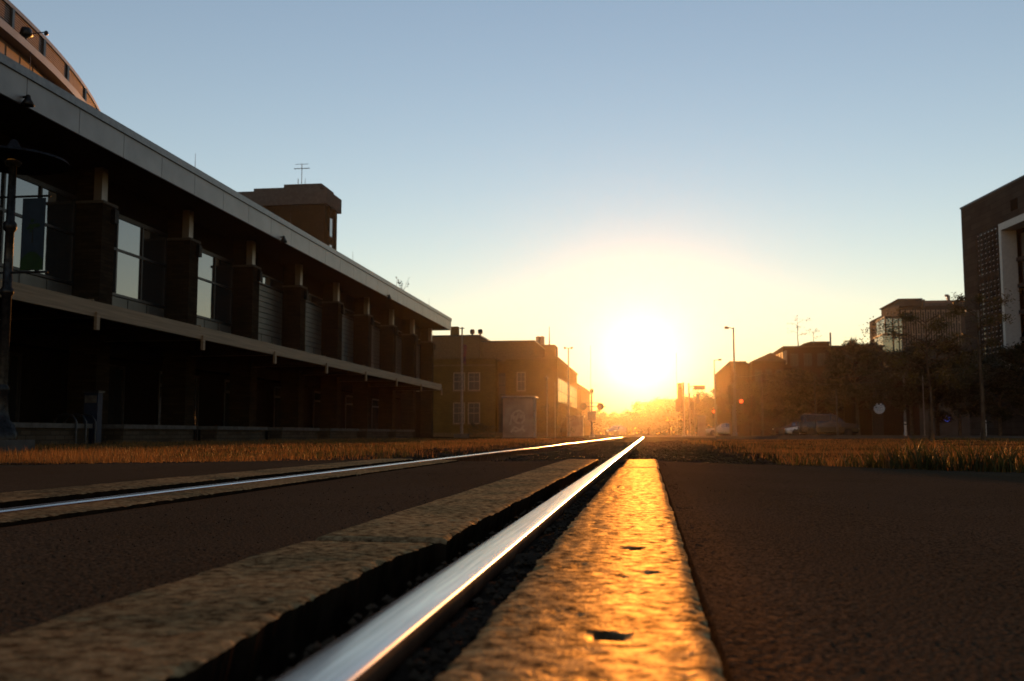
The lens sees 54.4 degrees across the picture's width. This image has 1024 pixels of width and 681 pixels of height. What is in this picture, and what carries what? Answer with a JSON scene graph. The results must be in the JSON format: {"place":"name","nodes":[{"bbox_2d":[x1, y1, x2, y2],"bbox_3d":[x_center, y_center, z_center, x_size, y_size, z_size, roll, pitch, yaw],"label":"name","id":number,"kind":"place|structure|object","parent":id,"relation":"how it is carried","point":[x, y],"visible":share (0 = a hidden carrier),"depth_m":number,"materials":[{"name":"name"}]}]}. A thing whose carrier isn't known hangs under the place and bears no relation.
{"place":"outdoors","nodes":[
{"label":"outdoors","id":0,"kind":"place"},
{"bbox_2d":[0,460,359,492],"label":"crossing road","id":1,"kind":"structure","parent":0,"point":[13,478],"depth_m":5.77,"materials":[{"name":"asphalt"}]},
{"bbox_2d":[0,461,558,634],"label":"crossing road","id":2,"kind":"structure","parent":0,"point":[57,586],"depth_m":2.26,"materials":[{"name":"asphalt"}]},
{"bbox_2d":[0,437,583,464],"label":"dry grass","id":3,"kind":"structure","parent":0,"point":[177,456],"depth_m":14.35,"materials":[{"name":"plant"}]},
{"bbox_2d":[255,461,624,680],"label":"gap gravel","id":4,"kind":"structure","parent":0,"point":[436,655],"depth_m":1.32,"materials":[{"name":"gravel"}]},
{"bbox_2d":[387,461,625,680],"bbox_3d":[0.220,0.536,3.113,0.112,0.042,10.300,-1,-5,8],"label":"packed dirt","id":5,"kind":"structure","parent":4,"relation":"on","point":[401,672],"depth_m":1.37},
{"bbox_2d":[3,434,1023,465],"bbox_3d":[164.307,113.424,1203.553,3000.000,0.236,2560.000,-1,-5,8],"label":"ground","id":6,"kind":"structure","parent":0,"point":[632,439],"depth_m":23.15,"materials":[{"name":"plant"}]},
{"bbox_2d":[0,139,69,453],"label":"street lamp","id":7,"kind":"object","parent":6,"relation":"on","point":[16,159],"visible":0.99,"depth_m":15.32,"materials":[{"name":"metal"}]},
{"bbox_2d":[20,198,45,270],"bbox_3d":[-7.391,-1.643,15.351,0.380,1.128,0.019,-1,-5,8],"label":"banner","id":8,"kind":"object","parent":7,"relation":"on","point":[32,234],"visible":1,"depth_m":15.35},
{"bbox_2d":[0,443,169,464],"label":"seed grass","id":9,"kind":"structure","parent":6,"relation":"on","point":[27,456],"depth_m":8.43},
{"bbox_2d":[0,477,235,508],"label":"crossing timber","id":10,"kind":"object","parent":6,"relation":"on","point":[25,498],"visible":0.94,"depth_m":3.72,"materials":[{"name":"brown wood"}]},
{"bbox_2d":[0,474,356,527],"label":"crossing timber","id":11,"kind":"object","parent":6,"relation":"on","point":[36,515],"visible":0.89,"depth_m":3.16,"materials":[{"name":"brown wood"}]},
{"bbox_2d":[0,541,434,680],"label":"crossing timber","id":12,"kind":"object","parent":6,"relation":"on","point":[262,615],"visible":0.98,"depth_m":1.20,"materials":[{"name":"brown wood"}]},
{"bbox_2d":[0,0,451,442],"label":"station building","id":13,"kind":"structure","parent":6,"relation":"on","point":[168,288],"depth_m":37.69,"materials":[{"name":"brick"}]},
{"bbox_2d":[0,173,76,284],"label":"window","id":14,"kind":"structure","parent":13,"relation":"in","point":[60,216],"depth_m":30.86,"materials":[{"name":"glass"}]},
{"bbox_2d":[112,214,167,308],"bbox_3d":[-13.655,-2.901,35.506,0.110,2.890,5.400,-1,-5,8],"label":"window","id":15,"kind":"structure","parent":13,"relation":"in","point":[140,250],"depth_m":36.22,"materials":[{"name":"glass"}]},
{"bbox_2d":[197,249,233,325],"bbox_3d":[-12.823,-2.328,41.603,0.110,2.890,5.400,-1,-5,8],"label":"window","id":16,"kind":"structure","parent":13,"relation":"in","point":[215,272],"depth_m":42.49,"materials":[{"name":"glass"}]},
{"bbox_2d":[259,274,283,291],"bbox_3d":[-12.000,-2.944,47.813,0.090,0.500,5.400,-1,-5,8],"label":"window","id":17,"kind":"structure","parent":13,"relation":"in","point":[270,282],"depth_m":49.01,"materials":[{"name":"glass"}]},
{"bbox_2d":[306,293,322,307],"bbox_3d":[-11.168,-2.371,53.910,0.090,0.500,5.400,-1,-5,8],"label":"window","id":18,"kind":"structure","parent":13,"relation":"in","point":[313,299],"depth_m":55.46,"materials":[{"name":"glass"}]},
{"bbox_2d":[238,183,341,249],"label":"tower building","id":19,"kind":"structure","parent":6,"relation":"on","point":[314,210],"depth_m":132.16,"materials":[{"name":"brown brick"}]},
{"bbox_2d":[186,459,414,480],"bbox_3d":[-1.217,0.916,6.626,0.298,0.173,3.685,-1,-5,8],"label":"crossing timber","id":20,"kind":"object","parent":6,"relation":"on","point":[258,474],"visible":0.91,"depth_m":5.86,"materials":[{"name":"brown wood"}]},
{"bbox_2d":[0,437,627,513],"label":"rail","id":21,"kind":"object","parent":6,"relation":"on","point":[498,455],"visible":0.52,"depth_m":5.56,"materials":[{"name":"metal"}]},
{"bbox_2d":[277,586,416,677],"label":"packed dirt","id":22,"kind":"structure","parent":6,"relation":"on","point":[358,623],"depth_m":1.66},
{"bbox_2d":[331,460,458,475],"bbox_3d":[-0.718,0.931,6.759,0.174,0.167,2.885,-1,-5,8],"label":"crossing timber","id":23,"kind":"object","parent":6,"relation":"on","point":[388,468],"visible":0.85,"depth_m":6.34,"materials":[{"name":"brown wood"}]},
{"bbox_2d":[316,469,577,570],"bbox_3d":[-0.005,0.663,3.935,0.277,0.171,3.915,-1,-5,8],"label":"crossing timber","id":24,"kind":"object","parent":6,"relation":"on","point":[449,528],"visible":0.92,"depth_m":2.59,"materials":[{"name":"brown wood"}]},
{"bbox_2d":[274,437,644,680],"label":"rail","id":25,"kind":"object","parent":6,"relation":"on","point":[383,644],"visible":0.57,"depth_m":1.23,"materials":[{"name":"metal"}]},
{"bbox_2d":[454,327,468,437],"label":"flagpole","id":26,"kind":"object","parent":6,"relation":"on","point":[461,435],"visible":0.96,"depth_m":66.92,"materials":[{"name":"metal"}]},
{"bbox_2d":[465,423,487,436],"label":"bush","id":27,"kind":"object","parent":6,"relation":"on","point":[469,431],"visible":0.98,"depth_m":92.81,"materials":[{"name":"green plant"}]},
{"bbox_2d":[432,326,577,436],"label":"brick building","id":28,"kind":"structure","parent":6,"relation":"on","point":[494,372],"depth_m":101.58,"materials":[{"name":"brick"}]},
{"bbox_2d":[452,402,464,424],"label":"window","id":29,"kind":"structure","parent":28,"relation":"in","point":[456,406],"depth_m":101.38,"materials":[{"name":"glass"}]},
{"bbox_2d":[452,372,465,391],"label":"window","id":30,"kind":"structure","parent":28,"relation":"in","point":[456,376],"depth_m":101.68,"materials":[{"name":"glass"}]},
{"bbox_2d":[467,402,479,424],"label":"window","id":31,"kind":"structure","parent":28,"relation":"in","point":[473,407],"depth_m":101.16,"materials":[{"name":"glass"}]},
{"bbox_2d":[467,372,480,391],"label":"window","id":32,"kind":"structure","parent":28,"relation":"in","point":[473,377],"depth_m":101.45,"materials":[{"name":"glass"}]},
{"bbox_2d":[499,373,505,432],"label":"stair window","id":33,"kind":"structure","parent":28,"relation":"in","point":[502,376],"depth_m":102.50,"materials":[{"name":"glass"}]},
{"bbox_2d":[516,372,525,391],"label":"window","id":34,"kind":"structure","parent":28,"relation":"in","point":[521,376],"depth_m":100.81,"materials":[{"name":"glass"}]},
{"bbox_2d":[558,376,576,409],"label":"window","id":35,"kind":"structure","parent":28,"relation":"in","point":[562,384],"depth_m":110.21,"materials":[{"name":"glass"}]},
{"bbox_2d":[0,459,1023,472],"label":"edge gravel","id":36,"kind":"structure","parent":6,"relation":"on","point":[7,463],"depth_m":7.38,"materials":[{"name":"gravel"}]},
{"bbox_2d":[501,396,538,438],"bbox_3d":[0.511,4.790,61.079,2.087,2.710,1.780,-1,-5,8],"label":"utility cabinet","id":37,"kind":"object","parent":6,"relation":"on","point":[519,417],"visible":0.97,"depth_m":60.33,"materials":[{"name":"metal"}]},
{"bbox_2d":[250,439,836,463],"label":"track weeds","id":38,"kind":"object","parent":6,"relation":"on","point":[697,441],"visible":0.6,"depth_m":16.34,"materials":[{"name":"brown plant"}]},
{"bbox_2d":[536,405,573,436],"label":"bush","id":39,"kind":"object","parent":6,"relation":"on","point":[549,424],"visible":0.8,"depth_m":92.12,"materials":[{"name":"green plant"}]},
{"bbox_2d":[544,403,583,436],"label":"tree","id":40,"kind":"object","parent":6,"relation":"on","point":[561,420],"visible":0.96,"depth_m":89.88,"materials":[{"name":"green plant"}]},
{"bbox_2d":[534,459,598,477],"bbox_3d":[0.423,0.956,7.057,0.276,0.173,2.385,-1,-5,8],"label":"crossing timber","id":41,"kind":"object","parent":6,"relation":"on","point":[581,466],"visible":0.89,"depth_m":6.76,"materials":[{"name":"brown wood"}]},
{"bbox_2d":[564,347,572,436],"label":"street lamp","id":42,"kind":"object","parent":6,"relation":"on","point":[569,434],"visible":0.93,"depth_m":94.97,"materials":[{"name":"metal"}]},
{"bbox_2d":[566,416,584,436],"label":"utility cabinet","id":43,"kind":"object","parent":6,"relation":"on","point":[578,423],"visible":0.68,"depth_m":99.68,"materials":[{"name":"metal"}]},
{"bbox_2d":[434,467,725,680],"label":"crossing timber","id":44,"kind":"object","parent":6,"relation":"on","point":[605,590],"visible":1,"depth_m":1.19,"materials":[{"name":"brown wood"}]},
{"bbox_2d":[577,383,590,435],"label":"distant building","id":45,"kind":"structure","parent":6,"relation":"on","point":[583,394],"depth_m":156.69,"materials":[{"name":"brick"}]},
{"bbox_2d":[577,389,605,436],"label":"crossing signal","id":46,"kind":"object","parent":6,"relation":"on","point":[591,413],"visible":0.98,"depth_m":83.55,"materials":[{"name":"metal"}]},
{"bbox_2d":[593,408,612,433],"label":"distant tree","id":47,"kind":"object","parent":6,"relation":"on","point":[602,418],"visible":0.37,"depth_m":203.00,"materials":[{"name":"green plant"}]},
{"bbox_2d":[595,411,621,434],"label":"distant tree","id":48,"kind":"object","parent":6,"relation":"on","point":[611,423],"visible":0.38,"depth_m":212.62,"materials":[{"name":"green plant"}]},
{"bbox_2d":[606,425,626,434],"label":"parked car","id":49,"kind":"object","parent":6,"relation":"on","point":[617,429],"visible":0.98,"depth_m":149.75,"materials":[{"name":"metal"}]},
{"bbox_2d":[606,410,639,434],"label":"distant tree","id":50,"kind":"object","parent":6,"relation":"on","point":[627,422],"visible":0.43,"depth_m":217.45,"materials":[{"name":"green plant"}]},
{"bbox_2d":[617,410,650,434],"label":"distant tree","id":51,"kind":"object","parent":6,"relation":"on","point":[638,423],"visible":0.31,"depth_m":227.10,"materials":[{"name":"green plant"}]},
{"bbox_2d":[622,459,659,470],"bbox_3d":[0.939,0.971,7.213,0.245,0.173,1.935,-1,-5,8],"label":"crossing timber","id":52,"kind":"object","parent":6,"relation":"on","point":[646,463],"visible":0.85,"depth_m":7.00,"materials":[{"name":"brown wood"}]},
{"bbox_2d":[619,397,675,434],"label":"distant tree","id":53,"kind":"object","parent":6,"relation":"on","point":[651,407],"visible":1,"depth_m":187.31,"materials":[{"name":"green plant"}]},
{"bbox_2d":[590,417,713,434],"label":"distant woods","id":54,"kind":"object","parent":6,"relation":"on","point":[654,433],"visible":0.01,"depth_m":255.73,"materials":[{"name":"green plant"}]},
{"bbox_2d":[638,394,699,434],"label":"distant tree","id":55,"kind":"object","parent":6,"relation":"on","point":[664,402],"visible":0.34,"depth_m":195.87,"materials":[{"name":"green plant"}]},
{"bbox_2d":[676,382,685,435],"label":"traffic signal","id":56,"kind":"object","parent":6,"relation":"on","point":[680,402],"visible":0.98,"depth_m":86.44,"materials":[{"name":"metal"}]},
{"bbox_2d":[653,395,710,434],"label":"distant tree","id":57,"kind":"object","parent":6,"relation":"on","point":[680,427],"visible":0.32,"depth_m":191.31,"materials":[{"name":"green plant"}]},
{"bbox_2d":[671,396,713,435],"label":"street tree","id":58,"kind":"object","parent":6,"relation":"on","point":[707,419],"visible":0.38,"depth_m":147.48,"materials":[{"name":"green plant"}]},
{"bbox_2d":[691,394,699,435],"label":"traffic signal","id":59,"kind":"object","parent":6,"relation":"on","point":[693,402],"visible":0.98,"depth_m":115.73,"materials":[{"name":"metal"}]},
{"bbox_2d":[688,383,704,435],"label":"traffic signal","id":60,"kind":"object","parent":6,"relation":"on","point":[699,387],"visible":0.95,"depth_m":98.17,"materials":[{"name":"metal"}]},
{"bbox_2d":[697,416,706,435],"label":"utility cabinet","id":61,"kind":"object","parent":6,"relation":"on","point":[701,423],"visible":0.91,"depth_m":101.94,"materials":[{"name":"metal"}]},
{"bbox_2d":[690,388,720,435],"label":"street tree","id":62,"kind":"object","parent":6,"relation":"on","point":[705,397],"visible":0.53,"depth_m":132.98,"materials":[{"name":"green plant"}]},
{"bbox_2d":[696,401,714,427],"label":"distant tree","id":63,"kind":"object","parent":6,"relation":"on","point":[710,423],"visible":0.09,"depth_m":175.96,"materials":[{"name":"green plant"}]},
{"bbox_2d":[706,423,729,434],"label":"parked car","id":64,"kind":"object","parent":6,"relation":"on","point":[723,428],"visible":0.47,"depth_m":116.35,"materials":[{"name":"silver metal"}]},
{"bbox_2d":[714,359,721,435],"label":"street lamp","id":65,"kind":"object","parent":6,"relation":"on","point":[715,433],"visible":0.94,"depth_m":116.63,"materials":[{"name":"metal"}]},
{"bbox_2d":[724,326,737,435],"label":"street lamp","id":66,"kind":"object","parent":6,"relation":"on","point":[735,433],"visible":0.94,"depth_m":81.23,"materials":[{"name":"metal"}]},
{"bbox_2d":[728,383,743,435],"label":"traffic signal","id":67,"kind":"object","parent":6,"relation":"on","point":[731,395],"visible":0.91,"depth_m":89.74,"materials":[{"name":"metal"}]},
{"bbox_2d":[710,380,780,434],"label":"street tree","id":68,"kind":"object","parent":6,"relation":"on","point":[746,393],"visible":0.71,"depth_m":104.89,"materials":[{"name":"green plant"}]},
{"bbox_2d":[760,370,763,434],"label":"pole","id":69,"kind":"object","parent":6,"relation":"on","point":[762,418],"visible":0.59,"depth_m":75.95,"materials":[{"name":"metal"}]},
{"bbox_2d":[737,414,813,435],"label":"hedge","id":70,"kind":"object","parent":6,"relation":"on","point":[769,425],"visible":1,"depth_m":71.83,"materials":[{"name":"green plant"}]},
{"bbox_2d":[748,364,821,434],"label":"street tree","id":71,"kind":"object","parent":6,"relation":"on","point":[786,373],"visible":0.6,"depth_m":101.12,"materials":[{"name":"green plant"}]},
{"bbox_2d":[773,421,798,434],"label":"parked car","id":72,"kind":"object","parent":6,"relation":"on","point":[781,431],"visible":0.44,"depth_m":95.93,"materials":[{"name":"metal"}]},
{"bbox_2d":[768,368,856,434],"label":"street tree","id":73,"kind":"object","parent":6,"relation":"on","point":[799,404],"visible":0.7,"depth_m":96.59,"materials":[{"name":"green plant"}]},
{"bbox_2d":[715,332,919,435],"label":"brick warehouse","id":74,"kind":"structure","parent":6,"relation":"on","point":[889,420],"depth_m":109.80,"materials":[{"name":"brick"}]},
{"bbox_2d":[790,353,798,365],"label":"window","id":75,"kind":"structure","parent":74,"relation":"in","point":[794,357],"depth_m":111.02,"materials":[{"name":"glass"}]},
{"bbox_2d":[804,353,811,365],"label":"window","id":76,"kind":"structure","parent":74,"relation":"in","point":[807,356],"depth_m":110.83,"materials":[{"name":"glass"}]},
{"bbox_2d":[872,410,883,434],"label":"door","id":77,"kind":"structure","parent":74,"relation":"in","point":[877,419],"depth_m":97.64,"materials":[{"name":"wood"}]},
{"bbox_2d":[798,414,858,434],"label":"parked van","id":78,"kind":"object","parent":6,"relation":"on","point":[825,423],"visible":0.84,"depth_m":82.28,"materials":[{"name":"grey metal"}]},
{"bbox_2d":[815,335,895,434],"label":"street tree","id":79,"kind":"object","parent":6,"relation":"on","point":[839,361],"visible":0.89,"depth_m":86.20,"materials":[{"name":"green plant"}]},
{"bbox_2d":[716,436,1023,439],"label":"kerb","id":80,"kind":"structure","parent":6,"relation":"on","point":[787,437],"depth_m":48.53,"materials":[{"name":"concrete"}]},
{"bbox_2d":[750,435,997,435],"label":"kerb","id":81,"kind":"structure","parent":6,"relation":"on","point":[866,435],"depth_m":69.83,"materials":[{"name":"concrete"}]},
{"bbox_2d":[773,431,1023,472],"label":"green tufts","id":82,"kind":"object","parent":6,"relation":"on","point":[976,463],"visible":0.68,"depth_m":6.77,"materials":[{"name":"green plant"}]},
{"bbox_2d":[859,345,954,435],"bbox_3d":[24.826,3.142,62.996,5.559,5.956,5.307,3,-6,-28],"label":"street tree","id":83,"kind":"object","parent":6,"relation":"on","point":[902,394],"visible":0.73,"depth_m":62.66,"materials":[{"name":"green plant"}]},
{"bbox_2d":[869,294,969,434],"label":"office building","id":84,"kind":"structure","parent":6,"relation":"on","point":[930,308],"depth_m":134.12,"materials":[{"name":"concrete"}]},
{"bbox_2d":[916,310,920,342],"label":"window","id":85,"kind":"structure","parent":84,"relation":"in","point":[918,324],"depth_m":134.47,"materials":[{"name":"glass"}]},
{"bbox_2d":[859,304,994,440],"bbox_3d":[13.532,1.004,32.603,4.401,4.647,3.860,-1,-5,8],"label":"young tree","id":86,"kind":"object","parent":6,"relation":"on","point":[911,316],"visible":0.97,"depth_m":32.43,"materials":[{"name":"green plant"}]},
{"bbox_2d":[896,331,996,435],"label":"street tree","id":87,"kind":"object","parent":6,"relation":"on","point":[953,348],"visible":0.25,"depth_m":66.40,"materials":[{"name":"green plant"}]},
{"bbox_2d":[916,356,1008,435],"bbox_3d":[28.346,3.487,62.852,5.674,5.246,6.659,-1,-5,10],"label":"street tree","id":88,"kind":"object","parent":6,"relation":"on","point":[941,415],"visible":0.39,"depth_m":62.08,"materials":[{"name":"green plant"}]},
{"bbox_2d":[942,348,1023,435],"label":"street tree","id":89,"kind":"object","parent":6,"relation":"on","point":[972,400],"visible":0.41,"depth_m":54.22,"materials":[{"name":"green plant"}]},
{"bbox_2d":[945,289,1021,440],"bbox_3d":[13.962,0.744,29.443,1.894,4.569,1.987,4,-7,-36],"label":"young tree","id":90,"kind":"object","parent":6,"relation":"on","point":[982,400],"visible":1,"depth_m":29.46,"materials":[{"name":"green plant"}]},
{"bbox_2d":[960,175,1023,435],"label":"modern building","id":91,"kind":"structure","parent":6,"relation":"on","point":[992,224],"depth_m":66.98,"materials":[{"name":"stone"}]},
{"bbox_2d":[1016,232,1023,340],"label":"window","id":92,"kind":"structure","parent":91,"relation":"in","point":[1021,258],"depth_m":64.33,"materials":[{"name":"glass"}]},
{"bbox_2d":[973,342,1023,435],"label":"street tree","id":93,"kind":"object","parent":6,"relation":"on","point":[1008,356],"visible":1,"depth_m":49.64,"materials":[{"name":"green plant"}]},
{"bbox_2d":[9,0,1023,433],"label":"sky","id":94,"kind":"structure","parent":0,"point":[635,181],"materials":[{"name":"blue"}]},
{"bbox_2d":[274,439,790,464],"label":"ballast gravel","id":95,"kind":"structure","parent":0,"point":[684,455],"depth_m":15.02,"materials":[{"name":"gravel"}]},
{"bbox_2d":[606,435,715,437],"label":"street","id":96,"kind":"structure","parent":0,"point":[660,436],"depth_m":73.41,"materials":[{"name":"asphalt"}]},
{"bbox_2d":[657,461,1023,680],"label":"crossing road","id":97,"kind":"structure","parent":0,"point":[875,537],"depth_m":1.64,"materials":[{"name":"asphalt"}]},
{"bbox_2d":[0,462,1021,680],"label":"road grit","id":98,"kind":"object","parent":97,"relation":"on","point":[740,669],"visible":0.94,"depth_m":1.86,"materials":[{"name":"gravel"}]},
{"bbox_2d":[714,437,1023,472],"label":"verge grass","id":99,"kind":"structure","parent":0,"point":[822,445],"depth_m":19.04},
{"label":"pavement","id":100,"kind":"structure","parent":0,"visible":0},
{"bbox_2d":[12,422,92,444],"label":"seat wall","id":101,"kind":"structure","parent":100,"relation":"on","point":[54,433],"depth_m":24.75,"materials":[{"name":"concrete"}]},
{"bbox_2d":[54,413,76,443],"bbox_3d":[-11.533,2.330,25.683,0.649,0.924,0.050,-1,-5,8],"label":"bike rack","id":102,"kind":"object","parent":100,"relation":"on","point":[74,418],"visible":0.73,"depth_m":25.66,"materials":[{"name":"metal"}]},
{"bbox_2d":[64,413,86,443],"bbox_3d":[-11.472,2.372,26.127,0.649,0.924,0.050,-1,-5,8],"label":"bike rack","id":103,"kind":"object","parent":100,"relation":"on","point":[68,416],"visible":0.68,"depth_m":26.09,"materials":[{"name":"metal"}]},
{"bbox_2d":[82,391,104,443],"bbox_3d":[-11.400,2.144,27.051,0.480,1.550,0.320,-1,-5,8],"label":"pay station","id":104,"kind":"object","parent":100,"relation":"on","point":[93,401],"visible":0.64,"depth_m":26.96,"materials":[{"name":"blue paint"}]},
{"bbox_2d":[102,424,196,442],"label":"seat wall","id":105,"kind":"structure","parent":100,"relation":"on","point":[139,433],"depth_m":29.45,"materials":[{"name":"concrete"}]},
{"bbox_2d":[198,426,267,441],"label":"seat wall","id":106,"kind":"structure","parent":100,"relation":"on","point":[225,433],"depth_m":35.41,"materials":[{"name":"concrete"}]},
{"bbox_2d":[268,427,318,439],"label":"seat wall","id":107,"kind":"structure","parent":100,"relation":"on","point":[283,433],"depth_m":41.43,"materials":[{"name":"concrete"}]},
{"bbox_2d":[317,428,358,439],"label":"seat wall","id":108,"kind":"structure","parent":100,"relation":"on","point":[336,433],"depth_m":47.42,"materials":[{"name":"concrete"}]},
{"bbox_2d":[357,429,389,438],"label":"seat wall","id":109,"kind":"structure","parent":100,"relation":"on","point":[372,433],"depth_m":53.62,"materials":[{"name":"concrete"}]},
{"bbox_2d":[388,429,414,438],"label":"seat wall","id":110,"kind":"structure","parent":100,"relation":"on","point":[396,433],"depth_m":59.61,"materials":[{"name":"concrete"}]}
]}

